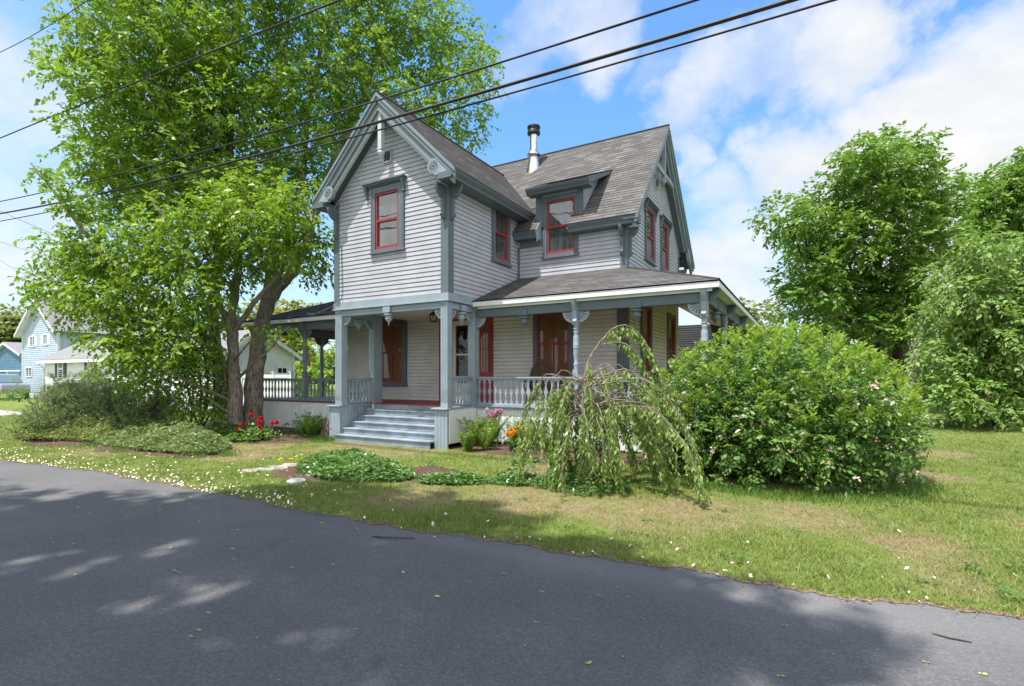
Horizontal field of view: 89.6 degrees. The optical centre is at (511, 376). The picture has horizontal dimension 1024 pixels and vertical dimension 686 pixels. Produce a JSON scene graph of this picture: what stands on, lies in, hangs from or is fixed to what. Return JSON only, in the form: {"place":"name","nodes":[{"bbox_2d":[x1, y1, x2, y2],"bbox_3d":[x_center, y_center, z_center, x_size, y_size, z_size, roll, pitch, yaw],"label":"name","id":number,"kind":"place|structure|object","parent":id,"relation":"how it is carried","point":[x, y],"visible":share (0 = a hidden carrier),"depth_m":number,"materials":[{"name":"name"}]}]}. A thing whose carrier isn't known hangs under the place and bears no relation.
{"place":"outdoors","nodes":[
{"label":"outdoors","id":0,"kind":"place"},
{"bbox_2d":[0,342,21,378],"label":"garage","id":1,"kind":"structure","parent":0,"point":[10,357],"depth_m":57.42,"materials":[{"name":"blue"}]},
{"bbox_2d":[0,0,87,52],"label":"overhead wire","id":2,"kind":"object","parent":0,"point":[46,27],"visible":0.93,"depth_m":15.30,"materials":[{"name":"rubber"}]},
{"bbox_2d":[14,299,191,397],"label":"neighbour house","id":3,"kind":"structure","parent":0,"point":[39,340],"depth_m":43.47,"materials":[{"name":"white"}]},
{"bbox_2d":[26,367,32,376],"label":"window","id":4,"kind":"structure","parent":3,"relation":"in","point":[28,369],"depth_m":44.31,"materials":[{"name":"white glass"}]},
{"bbox_2d":[30,336,34,346],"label":"window","id":5,"kind":"structure","parent":3,"relation":"in","point":[33,337],"depth_m":43.89,"materials":[{"name":"white glass"}]},
{"bbox_2d":[0,0,341,138],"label":"overhead wire","id":6,"kind":"object","parent":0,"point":[278,24],"visible":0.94,"depth_m":11.70,"materials":[{"name":"rubber"}]},
{"bbox_2d":[0,460,1023,685],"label":"road","id":7,"kind":"structure","parent":0,"point":[133,608],"depth_m":3.79,"materials":[{"name":"asphalt"}]},
{"bbox_2d":[372,536,414,538],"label":"twig","id":8,"kind":"object","parent":7,"relation":"on","point":[391,537],"visible":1,"depth_m":5.53,"materials":[{"name":"wood"}]},
{"bbox_2d":[21,478,955,679],"bbox_3d":[-2.785,1.736,4.748,13.358,0.003,4.067,0,0,30],"label":"road grit","id":9,"kind":"object","parent":7,"relation":"on","point":[409,624],"visible":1,"depth_m":4.08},
{"bbox_2d":[0,459,1023,618],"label":"road edge","id":10,"kind":"object","parent":7,"relation":"on","point":[966,609],"visible":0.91,"depth_m":4.81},
{"bbox_2d":[4,459,1019,616],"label":"dry leaves","id":11,"kind":"object","parent":7,"relation":"on","point":[869,600],"visible":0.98,"depth_m":4.98,"materials":[{"name":"brown plant"}]},
{"bbox_2d":[49,494,986,676],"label":"fallen seeds","id":12,"kind":"object","parent":7,"relation":"on","point":[588,662],"visible":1,"depth_m":4.09,"materials":[{"name":"plant"}]},
{"bbox_2d":[932,633,971,642],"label":"twig","id":13,"kind":"object","parent":7,"relation":"on","point":[951,638],"visible":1,"depth_m":3.42,"materials":[{"name":"wood"}]},
{"bbox_2d":[0,384,1023,616],"bbox_3d":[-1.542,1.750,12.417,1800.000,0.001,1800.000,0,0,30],"label":"lawn","id":14,"kind":"structure","parent":0,"point":[9,405],"depth_m":6.75,"materials":[{"name":"plant"}]},
{"bbox_2d":[0,329,19,343],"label":"tree","id":15,"kind":"object","parent":14,"relation":"on","point":[7,338],"visible":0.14,"depth_m":71.43,"materials":[{"name":"green plant"}]},
{"bbox_2d":[0,391,20,400],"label":"shrub","id":16,"kind":"object","parent":14,"relation":"on","point":[10,397],"visible":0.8,"depth_m":37.85,"materials":[{"name":"green plant"}]},
{"bbox_2d":[0,410,28,415],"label":"lane","id":17,"kind":"structure","parent":14,"relation":"on","point":[3,412],"depth_m":25.24,"materials":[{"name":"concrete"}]},
{"bbox_2d":[0,303,28,342],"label":"tree","id":18,"kind":"object","parent":14,"relation":"on","point":[9,322],"visible":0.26,"depth_m":73.62,"materials":[{"name":"green plant"}]},
{"bbox_2d":[0,374,30,398],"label":"parked car","id":19,"kind":"object","parent":14,"relation":"on","point":[7,380],"visible":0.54,"depth_m":40.13,"materials":[{"name":"silver metal"}]},
{"bbox_2d":[7,383,32,401],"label":"shrub","id":20,"kind":"object","parent":14,"relation":"on","point":[23,395],"visible":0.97,"depth_m":35.99,"materials":[{"name":"green plant"}]},
{"bbox_2d":[13,423,297,458],"bbox_3d":[-9.784,1.706,15.673,10.205,0.088,7.071,0,0,30],"label":"mulch bed","id":21,"kind":"object","parent":14,"relation":"on","point":[62,442],"visible":0.15,"depth_m":13.17,"materials":[{"name":"brown plant"}]},
{"bbox_2d":[0,406,69,440],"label":"shrub","id":22,"kind":"object","parent":21,"relation":"on","point":[19,423],"visible":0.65,"depth_m":14.21,"materials":[{"name":"green plant"}]},
{"bbox_2d":[15,371,101,433],"bbox_3d":[-12.775,0.809,14.595,2.684,1.949,2.092,0,0,30],"label":"pine shrub","id":23,"kind":"object","parent":21,"relation":"on","point":[63,392],"visible":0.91,"depth_m":14.35,"materials":[{"name":"plant"}]},
{"bbox_2d":[9,413,148,441],"bbox_3d":[-12.215,1.390,14.914,4.306,0.734,2.793,0,0,30],"label":"ground cover","id":24,"kind":"object","parent":21,"relation":"on","point":[92,430],"visible":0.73,"depth_m":14.09,"materials":[{"name":"green plant"}]},
{"bbox_2d":[141,400,159,417],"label":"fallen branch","id":25,"kind":"object","parent":24,"relation":"on","point":[152,407],"visible":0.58,"depth_m":15.31,"materials":[{"name":"brown plant"}]},
{"bbox_2d":[55,367,114,412],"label":"pine shrub","id":26,"kind":"object","parent":21,"relation":"on","point":[88,382],"visible":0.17,"depth_m":16.37,"materials":[{"name":"plant"}]},
{"bbox_2d":[73,379,160,429],"bbox_3d":[-11.810,0.895,15.164,2.676,1.754,2.118,0,0,18],"label":"pine shrub","id":27,"kind":"object","parent":21,"relation":"on","point":[105,404],"visible":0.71,"depth_m":14.93,"materials":[{"name":"plant"}]},
{"bbox_2d":[126,383,189,424],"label":"pine shrub","id":28,"kind":"object","parent":21,"relation":"on","point":[159,408],"visible":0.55,"depth_m":15.48,"materials":[{"name":"plant"}]},
{"bbox_2d":[91,420,232,454],"bbox_3d":[-8.448,1.471,13.167,5.021,0.615,2.502,0,0,30],"label":"ground cover","id":29,"kind":"object","parent":21,"relation":"on","point":[161,436],"visible":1,"depth_m":12.37,"materials":[{"name":"green plant"}]},
{"bbox_2d":[7,158,333,427],"bbox_3d":[-9.424,-2.248,14.494,9.443,8.208,3.615,0,0,-6],"label":"tree","id":30,"kind":"object","parent":21,"relation":"on","point":[83,270],"visible":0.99,"depth_m":14.15,"materials":[{"name":"green plant"}]},
{"bbox_2d":[147,327,240,430],"bbox_3d":[-10.012,0.065,15.841,4.223,3.567,2.270,0,0,39],"label":"shrub","id":31,"kind":"object","parent":21,"relation":"on","point":[186,374],"visible":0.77,"depth_m":15.17,"materials":[{"name":"green plant"}]},
{"bbox_2d":[210,423,267,441],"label":"ground cover","id":32,"kind":"object","parent":21,"relation":"on","point":[228,431],"visible":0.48,"depth_m":14.47,"materials":[{"name":"green plant"}]},
{"bbox_2d":[20,0,507,429],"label":"tree","id":33,"kind":"object","parent":21,"relation":"in","point":[174,103],"visible":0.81,"depth_m":16.80,"materials":[{"name":"green plant"}]},
{"bbox_2d":[0,0,698,201],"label":"overhead wire","id":34,"kind":"object","parent":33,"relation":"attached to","point":[578,37],"visible":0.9,"depth_m":8.88,"materials":[{"name":"rubber"}]},
{"bbox_2d":[0,0,798,213],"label":"overhead wire","id":35,"kind":"object","parent":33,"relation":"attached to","point":[701,27],"visible":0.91,"depth_m":8.27,"materials":[{"name":"rubber"}]},
{"bbox_2d":[0,0,836,221],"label":"overhead wire","id":36,"kind":"object","parent":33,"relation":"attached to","point":[697,39],"visible":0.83,"depth_m":8.19,"materials":[{"name":"rubber"}]},
{"bbox_2d":[35,330,301,409],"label":"neighbour house","id":37,"kind":"structure","parent":14,"relation":"on","point":[281,359],"depth_m":29.44,"materials":[{"name":"white plastic"}]},
{"bbox_2d":[55,363,66,377],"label":"window","id":38,"kind":"structure","parent":37,"relation":"in","point":[58,366],"depth_m":34.66,"materials":[{"name":"white glass"}]},
{"bbox_2d":[84,362,97,377],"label":"window","id":39,"kind":"structure","parent":37,"relation":"in","point":[85,363],"depth_m":32.55,"materials":[{"name":"white glass"}]},
{"bbox_2d":[114,363,128,377],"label":"window","id":40,"kind":"structure","parent":37,"relation":"in","point":[117,364],"depth_m":30.70,"materials":[{"name":"white glass"}]},
{"bbox_2d":[276,366,287,374],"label":"window","id":41,"kind":"structure","parent":37,"relation":"in","point":[281,370],"depth_m":28.46,"materials":[{"name":"white glass"}]},
{"bbox_2d":[68,433,334,457],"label":"rough grass","id":42,"kind":"structure","parent":14,"relation":"on","point":[231,453],"depth_m":12.21,"materials":[{"name":"plant"}]},
{"bbox_2d":[219,306,256,331],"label":"tree","id":43,"kind":"object","parent":14,"relation":"on","point":[238,316],"visible":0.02,"depth_m":69.95,"materials":[{"name":"green plant"}]},
{"bbox_2d":[242,469,258,472],"bbox_3d":[-4.839,1.742,9.514,0.381,0.055,0.232,0,0,30],"label":"stepping stone","id":44,"kind":"object","parent":14,"relation":"on","point":[249,470],"visible":0.62,"depth_m":9.45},
{"bbox_2d":[254,467,275,471],"bbox_3d":[-4.628,1.742,9.644,0.432,0.055,0.271,0,0,16],"label":"stepping stone","id":45,"kind":"object","parent":14,"relation":"on","point":[260,469],"visible":0.65,"depth_m":9.57,"materials":[{"name":"stone"}]},
{"bbox_2d":[241,371,293,403],"bbox_3d":[-11.648,0.750,24.404,3.869,2.000,0.180,0,0,30],"label":"fence","id":46,"kind":"object","parent":14,"relation":"on","point":[290,375],"visible":0.33,"depth_m":23.95,"materials":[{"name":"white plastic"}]},
{"bbox_2d":[240,297,302,369],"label":"tree","id":47,"kind":"object","parent":14,"relation":"on","point":[257,307],"visible":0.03,"depth_m":57.41,"materials":[{"name":"green plant"}]},
{"bbox_2d":[269,465,288,469],"bbox_3d":[-4.444,1.742,9.889,0.523,0.055,0.310,0,0,30],"label":"stepping stone","id":48,"kind":"object","parent":14,"relation":"on","point":[280,467],"visible":0.66,"depth_m":9.81,"materials":[{"name":"stone"}]},
{"bbox_2d":[248,432,325,443],"bbox_3d":[-6.372,1.705,14.993,2.895,0.090,2.986,0,0,30],"label":"mulch bed","id":49,"kind":"object","parent":14,"relation":"on","point":[288,439],"visible":0.42,"depth_m":14.05,"materials":[{"name":"brown plant"}]},
{"bbox_2d":[235,413,285,441],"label":"flowers","id":50,"kind":"object","parent":49,"relation":"on","point":[255,436],"visible":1,"depth_m":13.79,"materials":[{"name":"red plant"}]},
{"bbox_2d":[282,412,326,431],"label":"plant","id":51,"kind":"object","parent":49,"relation":"on","point":[317,416],"visible":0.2,"depth_m":16.11,"materials":[{"name":"green plant"}]},
{"bbox_2d":[284,411,329,436],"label":"daylily","id":52,"kind":"object","parent":49,"relation":"on","point":[312,427],"visible":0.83,"depth_m":14.49,"materials":[{"name":"plant"}]},
{"bbox_2d":[319,418,328,436],"bbox_3d":[-5.253,1.464,14.688,0.541,0.622,0.404,0,0,30],"label":"stump","id":53,"kind":"object","parent":49,"relation":"on","point":[324,430],"visible":0.53,"depth_m":14.55,"materials":[{"name":"wood"}]},
{"bbox_2d":[281,463,296,466],"bbox_3d":[-4.331,1.742,10.116,0.495,0.055,0.279,0,0,30],"label":"stepping stone","id":54,"kind":"object","parent":14,"relation":"on","point":[291,464],"visible":0.44,"depth_m":10.10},
{"bbox_2d":[269,465,328,481],"bbox_3d":[-3.697,1.718,9.489,1.712,0.075,1.515,0,0,30],"label":"mulch bed","id":55,"kind":"object","parent":14,"relation":"on","point":[293,473],"visible":0.39,"depth_m":9.03,"materials":[{"name":"brown soil"}]},
{"bbox_2d":[287,478,305,483],"bbox_3d":[-3.575,1.718,8.548,0.304,0.065,0.307,0,0,30],"label":"stone","id":56,"kind":"object","parent":55,"relation":"on","point":[293,480],"visible":0.87,"depth_m":8.46,"materials":[{"name":"stone"}]},
{"bbox_2d":[295,447,417,482],"bbox_3d":[-3.030,1.603,9.759,2.021,0.383,3.273,0,0,-24],"label":"ground cover","id":57,"kind":"object","parent":55,"relation":"on","point":[353,462],"visible":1,"depth_m":9.01,"materials":[{"name":"green plant"}]},
{"bbox_2d":[273,298,334,388],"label":"tree","id":58,"kind":"object","parent":14,"relation":"on","point":[295,304],"visible":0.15,"depth_m":50.79,"materials":[{"name":"green plant"}]},
{"bbox_2d":[295,340,333,396],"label":"tree","id":59,"kind":"object","parent":14,"relation":"on","point":[313,373],"visible":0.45,"depth_m":44.87,"materials":[{"name":"green plant"}]},
{"bbox_2d":[299,381,331,395],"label":"shrub","id":60,"kind":"object","parent":14,"relation":"on","point":[316,390],"visible":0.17,"depth_m":31.77,"materials":[{"name":"green plant"}]},
{"bbox_2d":[317,343,347,384],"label":"tree","id":61,"kind":"object","parent":14,"relation":"on","point":[327,366],"visible":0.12,"depth_m":59.20,"materials":[{"name":"green plant"}]},
{"bbox_2d":[383,466,459,482],"bbox_3d":[-1.706,1.714,9.290,1.572,0.087,1.581,0,0,30],"label":"mulch bed","id":62,"kind":"object","parent":14,"relation":"on","point":[420,470],"visible":0.4,"depth_m":9.41,"materials":[{"name":"brown soil"}]},
{"bbox_2d":[422,456,442,466],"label":"plant","id":63,"kind":"object","parent":62,"relation":"on","point":[431,461],"visible":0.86,"depth_m":9.91,"materials":[{"name":"green plant"}]},
{"bbox_2d":[416,469,491,485],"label":"ground cover","id":64,"kind":"object","parent":62,"relation":"on","point":[462,477],"visible":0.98,"depth_m":8.47,"materials":[{"name":"green plant"}]},
{"bbox_2d":[241,90,768,454],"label":"house","id":65,"kind":"structure","parent":14,"relation":"on","point":[511,274],"depth_m":14.16,"materials":[{"name":"paint"}]},
{"bbox_2d":[361,174,406,254],"bbox_3d":[-3.306,-4.156,13.372,1.450,1.872,0.240,0,0,30],"label":"window","id":66,"kind":"structure","parent":65,"relation":"in","point":[387,194],"depth_m":13.38,"materials":[{"name":"paint"}]},
{"bbox_2d":[382,317,407,386],"bbox_3d":[-4.179,-0.880,17.877,1.490,2.420,0.155,0,0,30],"label":"window","id":67,"kind":"structure","parent":65,"relation":"in","point":[394,336],"depth_m":17.84,"materials":[{"name":"paint"}]},
{"bbox_2d":[429,310,436,322],"bbox_3d":[-2.120,-1.657,13.901,0.250,0.385,0.217,0,0,30],"label":"porch lantern","id":68,"kind":"object","parent":65,"relation":"hanging from","point":[432,314],"visible":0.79,"depth_m":13.85,"materials":[{"name":"brown metal"}]},
{"bbox_2d":[439,317,493,401],"bbox_3d":[-1.469,-0.610,16.309,2.050,2.760,0.096,0,0,30],"label":"door","id":69,"kind":"structure","parent":65,"relation":"in","point":[459,332],"depth_m":16.30,"materials":[{"name":"red paint"}]},
{"bbox_2d":[491,208,511,267],"bbox_3d":[-0.315,-4.030,14.540,0.155,1.720,1.045,0,0,30],"label":"window","id":70,"kind":"structure","parent":65,"relation":"in","point":[501,224],"depth_m":14.60,"materials":[{"name":"paint"}]},
{"bbox_2d":[519,359,556,403],"bbox_3d":[0.736,0.145,13.743,0.915,1.261,1.042,0,0,22],"label":"wicker chair","id":71,"kind":"object","parent":65,"relation":"on","point":[543,363],"visible":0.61,"depth_m":13.98,"materials":[{"name":"wicker"}]},
{"bbox_2d":[533,313,573,393],"bbox_3d":[1.187,-0.775,14.796,1.355,2.550,0.155,0,0,30],"label":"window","id":72,"kind":"structure","parent":65,"relation":"in","point":[553,335],"depth_m":14.80,"materials":[{"name":"paint"}]},
{"bbox_2d":[541,191,579,259],"bbox_3d":[1.385,-4.305,14.682,1.149,1.810,0.155,0,0,30],"label":"window","id":73,"kind":"structure","parent":65,"relation":"in","point":[558,242],"depth_m":14.72,"materials":[{"name":"paint"}]},
{"bbox_2d":[590,363,614,406],"bbox_3d":[2.184,0.205,13.025,0.915,1.141,1.042,0,0,44],"label":"wicker chair","id":74,"kind":"object","parent":65,"relation":"on","point":[610,368],"visible":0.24,"depth_m":13.19,"materials":[{"name":"wicker"}]},
{"bbox_2d":[639,307,651,390],"bbox_3d":[3.981,-0.850,15.334,0.155,2.700,1.220,0,0,30],"label":"window","id":75,"kind":"structure","parent":65,"relation":"in","point":[646,313],"depth_m":15.50,"materials":[{"name":"paint"}]},
{"bbox_2d":[644,197,659,266],"bbox_3d":[4.215,-4.351,15.655,0.240,1.802,1.310,0,0,30],"label":"window","id":76,"kind":"structure","parent":65,"relation":"in","point":[651,210],"depth_m":15.79,"materials":[{"name":"paint"}]},
{"bbox_2d":[659,214,673,270],"bbox_3d":[5.143,-4.366,17.272,0.240,1.772,1.320,0,0,30],"label":"window","id":77,"kind":"structure","parent":65,"relation":"in","point":[666,225],"depth_m":17.37,"materials":[{"name":"paint"}]},
{"bbox_2d":[666,312,675,382],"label":"window","id":78,"kind":"structure","parent":65,"relation":"in","point":[671,319],"depth_m":18.26,"materials":[{"name":"paint"}]},
{"bbox_2d":[0,440,1016,606],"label":"fallen petals","id":79,"kind":"object","parent":14,"relation":"on","point":[693,564],"visible":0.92,"depth_m":8.46,"materials":[{"name":"plant"}]},
{"bbox_2d":[1,425,1023,601],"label":"lawn weeds","id":80,"kind":"object","parent":14,"relation":"on","point":[925,577],"visible":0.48,"depth_m":6.72,"materials":[{"name":"green plant"}]},
{"bbox_2d":[486,470,540,486],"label":"ground cover","id":81,"kind":"object","parent":14,"relation":"on","point":[508,478],"visible":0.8,"depth_m":8.46,"materials":[{"name":"green plant"}]},
{"bbox_2d":[497,455,540,477],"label":"plant","id":82,"kind":"object","parent":14,"relation":"on","point":[528,459],"visible":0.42,"depth_m":8.86,"materials":[{"name":"green plant"}]},
{"bbox_2d":[546,460,574,482],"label":"plant","id":83,"kind":"object","parent":14,"relation":"on","point":[570,465],"visible":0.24,"depth_m":8.51,"materials":[{"name":"green plant"}]},
{"bbox_2d":[454,441,668,464],"bbox_3d":[1.582,1.701,12.403,5.486,0.098,3.896,0,0,30],"label":"mulch bed","id":84,"kind":"object","parent":14,"relation":"on","point":[502,449],"visible":0.3,"depth_m":11.65,"materials":[{"name":"brown soil"}]},
{"bbox_2d":[456,430,476,450],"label":"fern","id":85,"kind":"object","parent":84,"relation":"on","point":[468,441],"visible":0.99,"depth_m":11.99,"materials":[{"name":"green plant"}]},
{"bbox_2d":[458,416,490,445],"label":"fern","id":86,"kind":"object","parent":84,"relation":"on","point":[474,425],"visible":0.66,"depth_m":12.59,"materials":[{"name":"green plant"}]},
{"bbox_2d":[467,420,505,449],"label":"fern","id":87,"kind":"object","parent":84,"relation":"on","point":[488,433],"visible":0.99,"depth_m":11.99,"materials":[{"name":"green plant"}]},
{"bbox_2d":[483,408,502,446],"bbox_3d":[-0.434,1.246,12.555,0.506,1.010,0.274,0,0,-17],"label":"phlox","id":88,"kind":"object","parent":84,"relation":"on","point":[496,413],"visible":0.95,"depth_m":12.56,"materials":[{"name":"pink plant"}]},
{"bbox_2d":[476,413,511,446],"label":"fern","id":89,"kind":"object","parent":84,"relation":"on","point":[489,422],"visible":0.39,"depth_m":12.72,"materials":[{"name":"green plant"}]},
{"bbox_2d":[492,417,530,439],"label":"fern","id":90,"kind":"object","parent":84,"relation":"on","point":[516,429],"visible":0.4,"depth_m":12.08,"materials":[{"name":"green plant"}]},
{"bbox_2d":[502,425,526,451],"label":"flowering plant","id":91,"kind":"object","parent":84,"relation":"on","point":[512,432],"visible":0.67,"depth_m":11.61,"materials":[{"name":"orange plant"}]},
{"bbox_2d":[509,433,536,456],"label":"plant","id":92,"kind":"object","parent":84,"relation":"on","point":[532,446],"visible":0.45,"depth_m":11.29,"materials":[{"name":"green plant"}]},
{"bbox_2d":[513,417,541,449],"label":"fern","id":93,"kind":"object","parent":84,"relation":"on","point":[537,429],"visible":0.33,"depth_m":12.01,"materials":[{"name":"green plant"}]},
{"bbox_2d":[537,430,552,450],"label":"fern","id":94,"kind":"object","parent":84,"relation":"on","point":[548,441],"visible":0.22,"depth_m":11.63,"materials":[{"name":"green plant"}]},
{"bbox_2d":[524,466,631,495],"bbox_3d":[1.133,1.619,8.279,1.675,0.335,1.590,0,0,30],"label":"ground cover","id":95,"kind":"object","parent":14,"relation":"on","point":[573,476],"visible":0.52,"depth_m":7.91,"materials":[{"name":"green plant"}]},
{"bbox_2d":[515,324,712,504],"bbox_3d":[1.638,0.488,8.189,3.123,2.690,2.272,0,0,30],"label":"weeping tree","id":96,"kind":"object","parent":14,"relation":"on","point":[563,413],"visible":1,"depth_m":7.96,"materials":[{"name":"green plant"}]},
{"bbox_2d":[297,348,988,383],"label":"woods","id":97,"kind":"object","parent":14,"relation":"on","point":[347,349],"depth_m":124.13,"materials":[{"name":"green plant"}]},
{"bbox_2d":[561,464,964,507],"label":"rough grass","id":98,"kind":"structure","parent":14,"relation":"on","point":[826,498],"depth_m":7.51,"materials":[{"name":"plant"}]},
{"bbox_2d":[738,296,797,360],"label":"tree","id":99,"kind":"object","parent":14,"relation":"on","point":[766,316],"visible":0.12,"depth_m":46.53,"materials":[{"name":"green plant"}]},
{"bbox_2d":[615,319,938,496],"bbox_3d":[4.610,0.389,9.569,5.231,2.878,4.989,0,0,30],"label":"bush","id":100,"kind":"object","parent":14,"relation":"on","point":[769,399],"visible":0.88,"depth_m":8.12,"materials":[{"name":"green plant"}]},
{"bbox_2d":[783,336,854,364],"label":"tree","id":101,"kind":"object","parent":14,"relation":"on","point":[819,352],"visible":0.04,"depth_m":50.08,"materials":[{"name":"green plant"}]},
{"bbox_2d":[809,336,870,382],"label":"tree","id":102,"kind":"object","parent":14,"relation":"on","point":[847,359],"visible":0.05,"depth_m":43.91,"materials":[{"name":"green plant"}]},
{"bbox_2d":[741,120,992,397],"bbox_3d":[18.093,-5.597,27.011,13.833,14.952,7.901,0,0,1],"label":"tree","id":103,"kind":"object","parent":14,"relation":"on","point":[875,306],"visible":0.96,"depth_m":25.34,"materials":[{"name":"green plant"}]},
{"bbox_2d":[882,289,946,412],"bbox_3d":[19.828,-1.297,24.452,2.925,6.269,4.488,0,0,62],"label":"tree","id":104,"kind":"object","parent":14,"relation":"on","point":[922,311],"visible":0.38,"depth_m":24.05,"materials":[{"name":"green plant"}]},
{"bbox_2d":[893,336,944,398],"bbox_3d":[32.830,-1.138,39.839,7.334,5.786,4.994,0,0,-32],"label":"tree","id":105,"kind":"object","parent":14,"relation":"on","point":[927,397],"visible":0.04,"depth_m":39.68,"materials":[{"name":"green plant"}]},
{"bbox_2d":[898,215,1023,432],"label":"tall shrub","id":106,"kind":"object","parent":14,"relation":"on","point":[963,321],"visible":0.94,"depth_m":17.39,"materials":[{"name":"green plant"}]},
{"bbox_2d":[921,368,1023,430],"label":"tall shrub","id":107,"kind":"object","parent":14,"relation":"on","point":[971,411],"visible":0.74,"depth_m":16.90,"materials":[{"name":"green plant"}]},
{"bbox_2d":[946,145,1023,296],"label":"tree","id":108,"kind":"object","parent":14,"relation":"on","point":[993,210],"visible":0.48,"depth_m":32.12,"materials":[{"name":"green plant"}]},
{"bbox_2d":[0,0,1023,362],"label":"sky","id":109,"kind":"structure","parent":0,"point":[752,112],"materials":[{"name":"blue"}]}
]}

